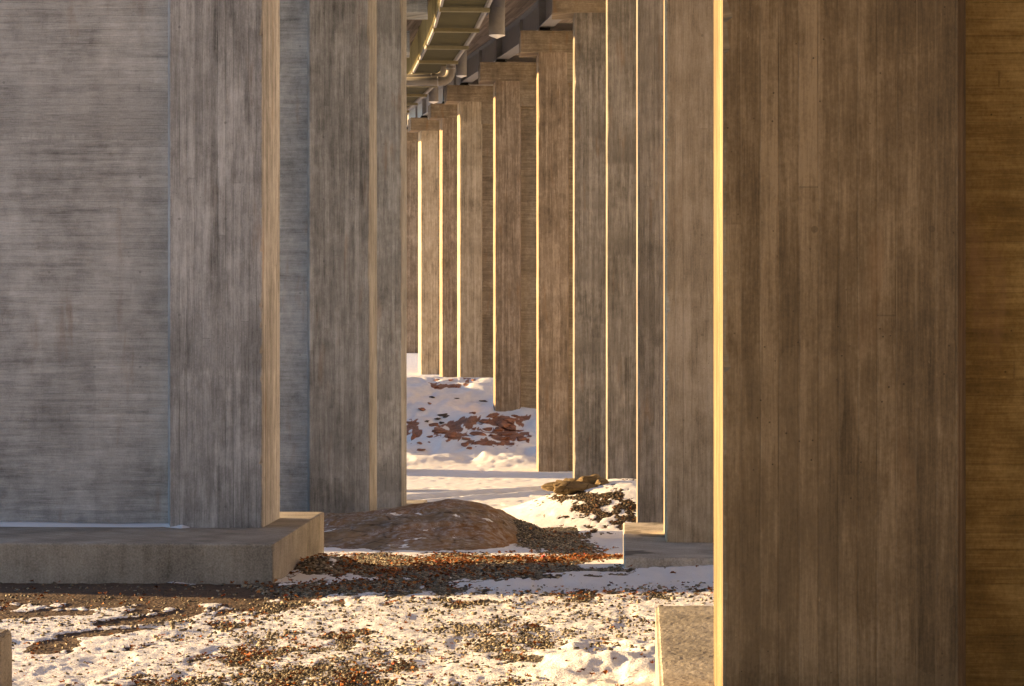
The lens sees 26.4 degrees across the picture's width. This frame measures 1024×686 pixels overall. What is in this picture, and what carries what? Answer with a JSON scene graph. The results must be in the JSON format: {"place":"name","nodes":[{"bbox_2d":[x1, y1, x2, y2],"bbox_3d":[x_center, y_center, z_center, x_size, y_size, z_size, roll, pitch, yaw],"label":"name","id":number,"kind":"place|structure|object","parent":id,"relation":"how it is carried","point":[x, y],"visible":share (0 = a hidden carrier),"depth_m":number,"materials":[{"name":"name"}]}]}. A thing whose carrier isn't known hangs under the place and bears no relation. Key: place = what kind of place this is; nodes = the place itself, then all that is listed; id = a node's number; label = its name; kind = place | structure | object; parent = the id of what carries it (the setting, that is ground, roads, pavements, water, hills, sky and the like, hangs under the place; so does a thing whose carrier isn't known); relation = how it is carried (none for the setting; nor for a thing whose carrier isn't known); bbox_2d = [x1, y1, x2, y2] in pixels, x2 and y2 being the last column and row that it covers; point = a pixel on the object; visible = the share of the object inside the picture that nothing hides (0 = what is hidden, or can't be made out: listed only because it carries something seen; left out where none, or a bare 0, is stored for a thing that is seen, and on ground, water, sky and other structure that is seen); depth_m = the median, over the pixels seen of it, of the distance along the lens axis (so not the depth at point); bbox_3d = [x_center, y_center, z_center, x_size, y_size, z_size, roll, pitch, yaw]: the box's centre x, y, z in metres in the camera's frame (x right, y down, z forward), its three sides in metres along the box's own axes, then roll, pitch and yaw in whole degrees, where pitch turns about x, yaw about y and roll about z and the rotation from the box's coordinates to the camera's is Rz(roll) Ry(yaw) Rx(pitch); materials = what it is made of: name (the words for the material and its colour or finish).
{"place":"outdoors","nodes":[
{"label":"outdoors","id":0,"kind":"place"},
{"bbox_2d":[0,353,713,685],"bbox_3d":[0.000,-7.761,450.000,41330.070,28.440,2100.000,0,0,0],"label":"snowy ground","id":1,"kind":"structure","parent":0,"point":[508,478],"depth_m":26.49,"materials":[{"name":"white snow"}]},
{"bbox_2d":[0,629,11,685],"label":"concrete block","id":2,"kind":"structure","parent":1,"relation":"on","point":[5,657],"depth_m":19.00,"materials":[{"name":"beige concrete"}]},
{"bbox_2d":[0,0,323,584],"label":"bridge pier","id":3,"kind":"structure","parent":1,"relation":"on","point":[139,262],"depth_m":33.37,"materials":[{"name":"grey concrete"}]},
{"bbox_2d":[0,522,189,528],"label":"snow drift","id":4,"kind":"object","parent":3,"relation":"on","point":[36,524],"visible":1,"depth_m":33.24,"materials":[{"name":"white snow"}]},
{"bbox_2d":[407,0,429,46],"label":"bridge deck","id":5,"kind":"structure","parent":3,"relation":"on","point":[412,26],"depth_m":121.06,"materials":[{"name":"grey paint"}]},
{"bbox_2d":[407,31,409,57],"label":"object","id":6,"kind":"structure","parent":5,"relation":"attached to","point":[408,43],"depth_m":106.02,"materials":[{"name":"concrete"}]},
{"bbox_2d":[279,0,376,512],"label":"bridge pier","id":7,"kind":"structure","parent":1,"relation":"on","point":[328,255],"depth_m":51.03,"materials":[{"name":"concrete"}]},
{"bbox_2d":[0,478,712,685],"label":"fallen leaves","id":8,"kind":"object","parent":1,"relation":"on","point":[463,560],"visible":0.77,"depth_m":29.00,"materials":[{"name":"brown plant"}]},
{"bbox_2d":[377,0,426,509],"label":"bridge pier","id":9,"kind":"structure","parent":1,"relation":"on","point":[391,253],"depth_m":69.02,"materials":[{"name":"concrete"}]},
{"bbox_2d":[407,127,417,352],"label":"bridge pier","id":10,"kind":"structure","parent":1,"relation":"on","point":[412,242],"depth_m":199.18,"materials":[{"name":"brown concrete"}]},
{"bbox_2d":[406,0,427,319],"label":"bridge pier","id":11,"kind":"structure","parent":1,"relation":"on","point":[417,9],"depth_m":87.59,"materials":[{"name":"concrete"}]},
{"bbox_2d":[324,499,518,550],"bbox_3d":[-2.700,4.309,48.400,7.000,1.465,10.200,0,0,0],"label":"rock outcrop","id":12,"kind":"object","parent":1,"relation":"on","point":[450,524],"visible":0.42,"depth_m":47.60,"materials":[{"name":"brown stone"}]},
{"bbox_2d":[408,116,439,374],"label":"bridge pier","id":13,"kind":"structure","parent":1,"relation":"on","point":[425,129],"depth_m":180.65,"materials":[{"name":"beige concrete"}]},
{"bbox_2d":[432,429,447,432],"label":"red rock","id":14,"kind":"object","parent":1,"relation":"on","point":[438,431],"visible":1,"depth_m":119.26,"materials":[{"name":"stone"}]},
{"bbox_2d":[428,101,456,376],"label":"bridge pier","id":15,"kind":"structure","parent":1,"relation":"on","point":[445,115],"depth_m":162.09,"materials":[{"name":"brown concrete"}]},
{"bbox_2d":[445,432,456,437],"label":"red rock","id":16,"kind":"object","parent":1,"relation":"on","point":[451,434],"visible":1,"depth_m":116.93,"materials":[{"name":"stone"}]},
{"bbox_2d":[461,442,468,446],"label":"red rock","id":17,"kind":"object","parent":1,"relation":"on","point":[464,444],"visible":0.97,"depth_m":115.20,"materials":[{"name":"stone"}]},
{"bbox_2d":[444,83,492,376],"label":"bridge pier","id":18,"kind":"structure","parent":1,"relation":"on","point":[474,103],"depth_m":143.14,"materials":[{"name":"beige concrete"}]},
{"bbox_2d":[469,431,486,435],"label":"red rock","id":19,"kind":"object","parent":1,"relation":"on","point":[473,433],"visible":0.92,"depth_m":117.68,"materials":[{"name":"stone"}]},
{"bbox_2d":[472,440,488,444],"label":"red rock","id":20,"kind":"object","parent":1,"relation":"on","point":[481,442],"visible":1,"depth_m":115.50,"materials":[{"name":"stone"}]},
{"bbox_2d":[479,419,488,422],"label":"red rock","id":21,"kind":"object","parent":1,"relation":"on","point":[483,420],"visible":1,"depth_m":121.68,"materials":[{"name":"stone"}]},
{"bbox_2d":[482,427,492,430],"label":"red rock","id":22,"kind":"object","parent":1,"relation":"on","point":[488,429],"visible":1,"depth_m":120.54,"materials":[{"name":"stone"}]},
{"bbox_2d":[486,413,498,417],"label":"red rock","id":23,"kind":"object","parent":1,"relation":"on","point":[491,415],"visible":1,"depth_m":122.43,"materials":[{"name":"stone"}]},
{"bbox_2d":[492,442,503,445],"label":"red rock","id":24,"kind":"object","parent":1,"relation":"on","point":[499,443],"visible":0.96,"depth_m":115.88,"materials":[{"name":"stone"}]},
{"bbox_2d":[494,427,503,430],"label":"red rock","id":25,"kind":"object","parent":1,"relation":"on","point":[498,429],"visible":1,"depth_m":120.49,"materials":[{"name":"stone"}]},
{"bbox_2d":[496,420,510,427],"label":"red rock","id":26,"kind":"object","parent":1,"relation":"on","point":[502,423],"visible":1,"depth_m":121.34,"materials":[{"name":"stone"}]},
{"bbox_2d":[478,59,536,411],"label":"bridge pier","id":27,"kind":"structure","parent":1,"relation":"on","point":[514,84],"depth_m":124.69,"materials":[{"name":"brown concrete"}]},
{"bbox_2d":[500,418,515,422],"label":"red rock","id":28,"kind":"object","parent":1,"relation":"on","point":[509,420],"visible":1,"depth_m":121.92,"materials":[{"name":"stone"}]},
{"bbox_2d":[505,424,515,429],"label":"red rock","id":29,"kind":"object","parent":1,"relation":"on","point":[512,427],"visible":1,"depth_m":121.16,"materials":[{"name":"stone"}]},
{"bbox_2d":[517,435,528,440],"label":"red rock","id":30,"kind":"object","parent":1,"relation":"on","point":[521,438],"visible":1,"depth_m":117.89,"materials":[{"name":"stone"}]},
{"bbox_2d":[519,28,572,471],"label":"bridge pier","id":31,"kind":"structure","parent":1,"relation":"on","point":[550,50],"depth_m":106.03,"materials":[{"name":"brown concrete"}]},
{"bbox_2d":[541,474,608,494],"bbox_3d":[1.802,3.837,59.063,1.618,0.583,1.926,0,0,28],"label":"boulder","id":32,"kind":"object","parent":1,"relation":"on","point":[567,486],"visible":0.94,"depth_m":58.62,"materials":[{"name":"brown stone"}]},
{"bbox_2d":[552,0,605,479],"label":"bridge pier","id":33,"kind":"structure","parent":1,"relation":"on","point":[588,17],"depth_m":87.60,"materials":[{"name":"concrete"}]},
{"bbox_2d":[606,0,635,478],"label":"bridge pier","id":34,"kind":"structure","parent":1,"relation":"on","point":[620,239],"depth_m":68.99,"materials":[{"name":"concrete"}]},
{"bbox_2d":[636,0,663,522],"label":"bridge pier","id":35,"kind":"structure","parent":1,"relation":"on","point":[649,261],"depth_m":50.39,"materials":[{"name":"concrete"}]},
{"bbox_2d":[623,0,713,567],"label":"bridge pier","id":36,"kind":"structure","parent":1,"relation":"on","point":[682,534],"depth_m":31.78,"materials":[{"name":"beige concrete"}]},
{"bbox_2d":[655,0,1023,685],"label":"bridge pier","id":37,"kind":"structure","parent":1,"relation":"on","point":[869,342],"depth_m":13.17,"materials":[{"name":"concrete"}]},
{"bbox_2d":[407,0,572,126],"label":"bridge deck","id":38,"kind":"structure","parent":37,"relation":"on","point":[520,15],"depth_m":122.41,"materials":[{"name":"grey paint"}]},
{"bbox_2d":[429,87,437,103],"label":"drain downpipe","id":39,"kind":"object","parent":38,"relation":"attached to","point":[433,95],"visible":0.37,"depth_m":142.71,"materials":[{"name":"grey metal"}]},
{"bbox_2d":[407,0,492,112],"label":"inspection gallery","id":40,"kind":"object","parent":38,"relation":"hanging from","point":[448,30],"visible":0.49,"depth_m":98.97,"materials":[{"name":"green metal"}]},
{"bbox_2d":[407,66,445,76],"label":"bent drain pipe","id":41,"kind":"object","parent":40,"relation":"attached to","point":[441,72],"visible":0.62,"depth_m":113.85,"materials":[{"name":"grey metal"}]},
{"bbox_2d":[407,64,455,86],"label":"bent drain pipe","id":42,"kind":"object","parent":40,"relation":"attached to","point":[447,77],"visible":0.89,"depth_m":112.30,"materials":[{"name":"grey metal"}]},
{"bbox_2d":[456,50,466,77],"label":"drain downpipe","id":43,"kind":"object","parent":38,"relation":"attached to","point":[461,68],"visible":0.4,"depth_m":120.76,"materials":[{"name":"grey metal"}]},
{"bbox_2d":[489,0,504,38],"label":"drain downpipe","id":44,"kind":"object","parent":38,"relation":"attached to","point":[497,20],"visible":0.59,"depth_m":97.20,"materials":[{"name":"grey metal"}]},
{"bbox_2d":[0,519,713,685],"bbox_3d":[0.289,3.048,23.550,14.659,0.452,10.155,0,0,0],"label":"gravel","id":45,"kind":"structure","parent":0,"point":[486,647],"depth_m":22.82,"materials":[{"name":"brown gravel"}]},
{"bbox_2d":[530,478,635,534],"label":"gravel","id":46,"kind":"structure","parent":0,"point":[578,496],"depth_m":56.16,"materials":[{"name":"brown gravel"}]}
]}

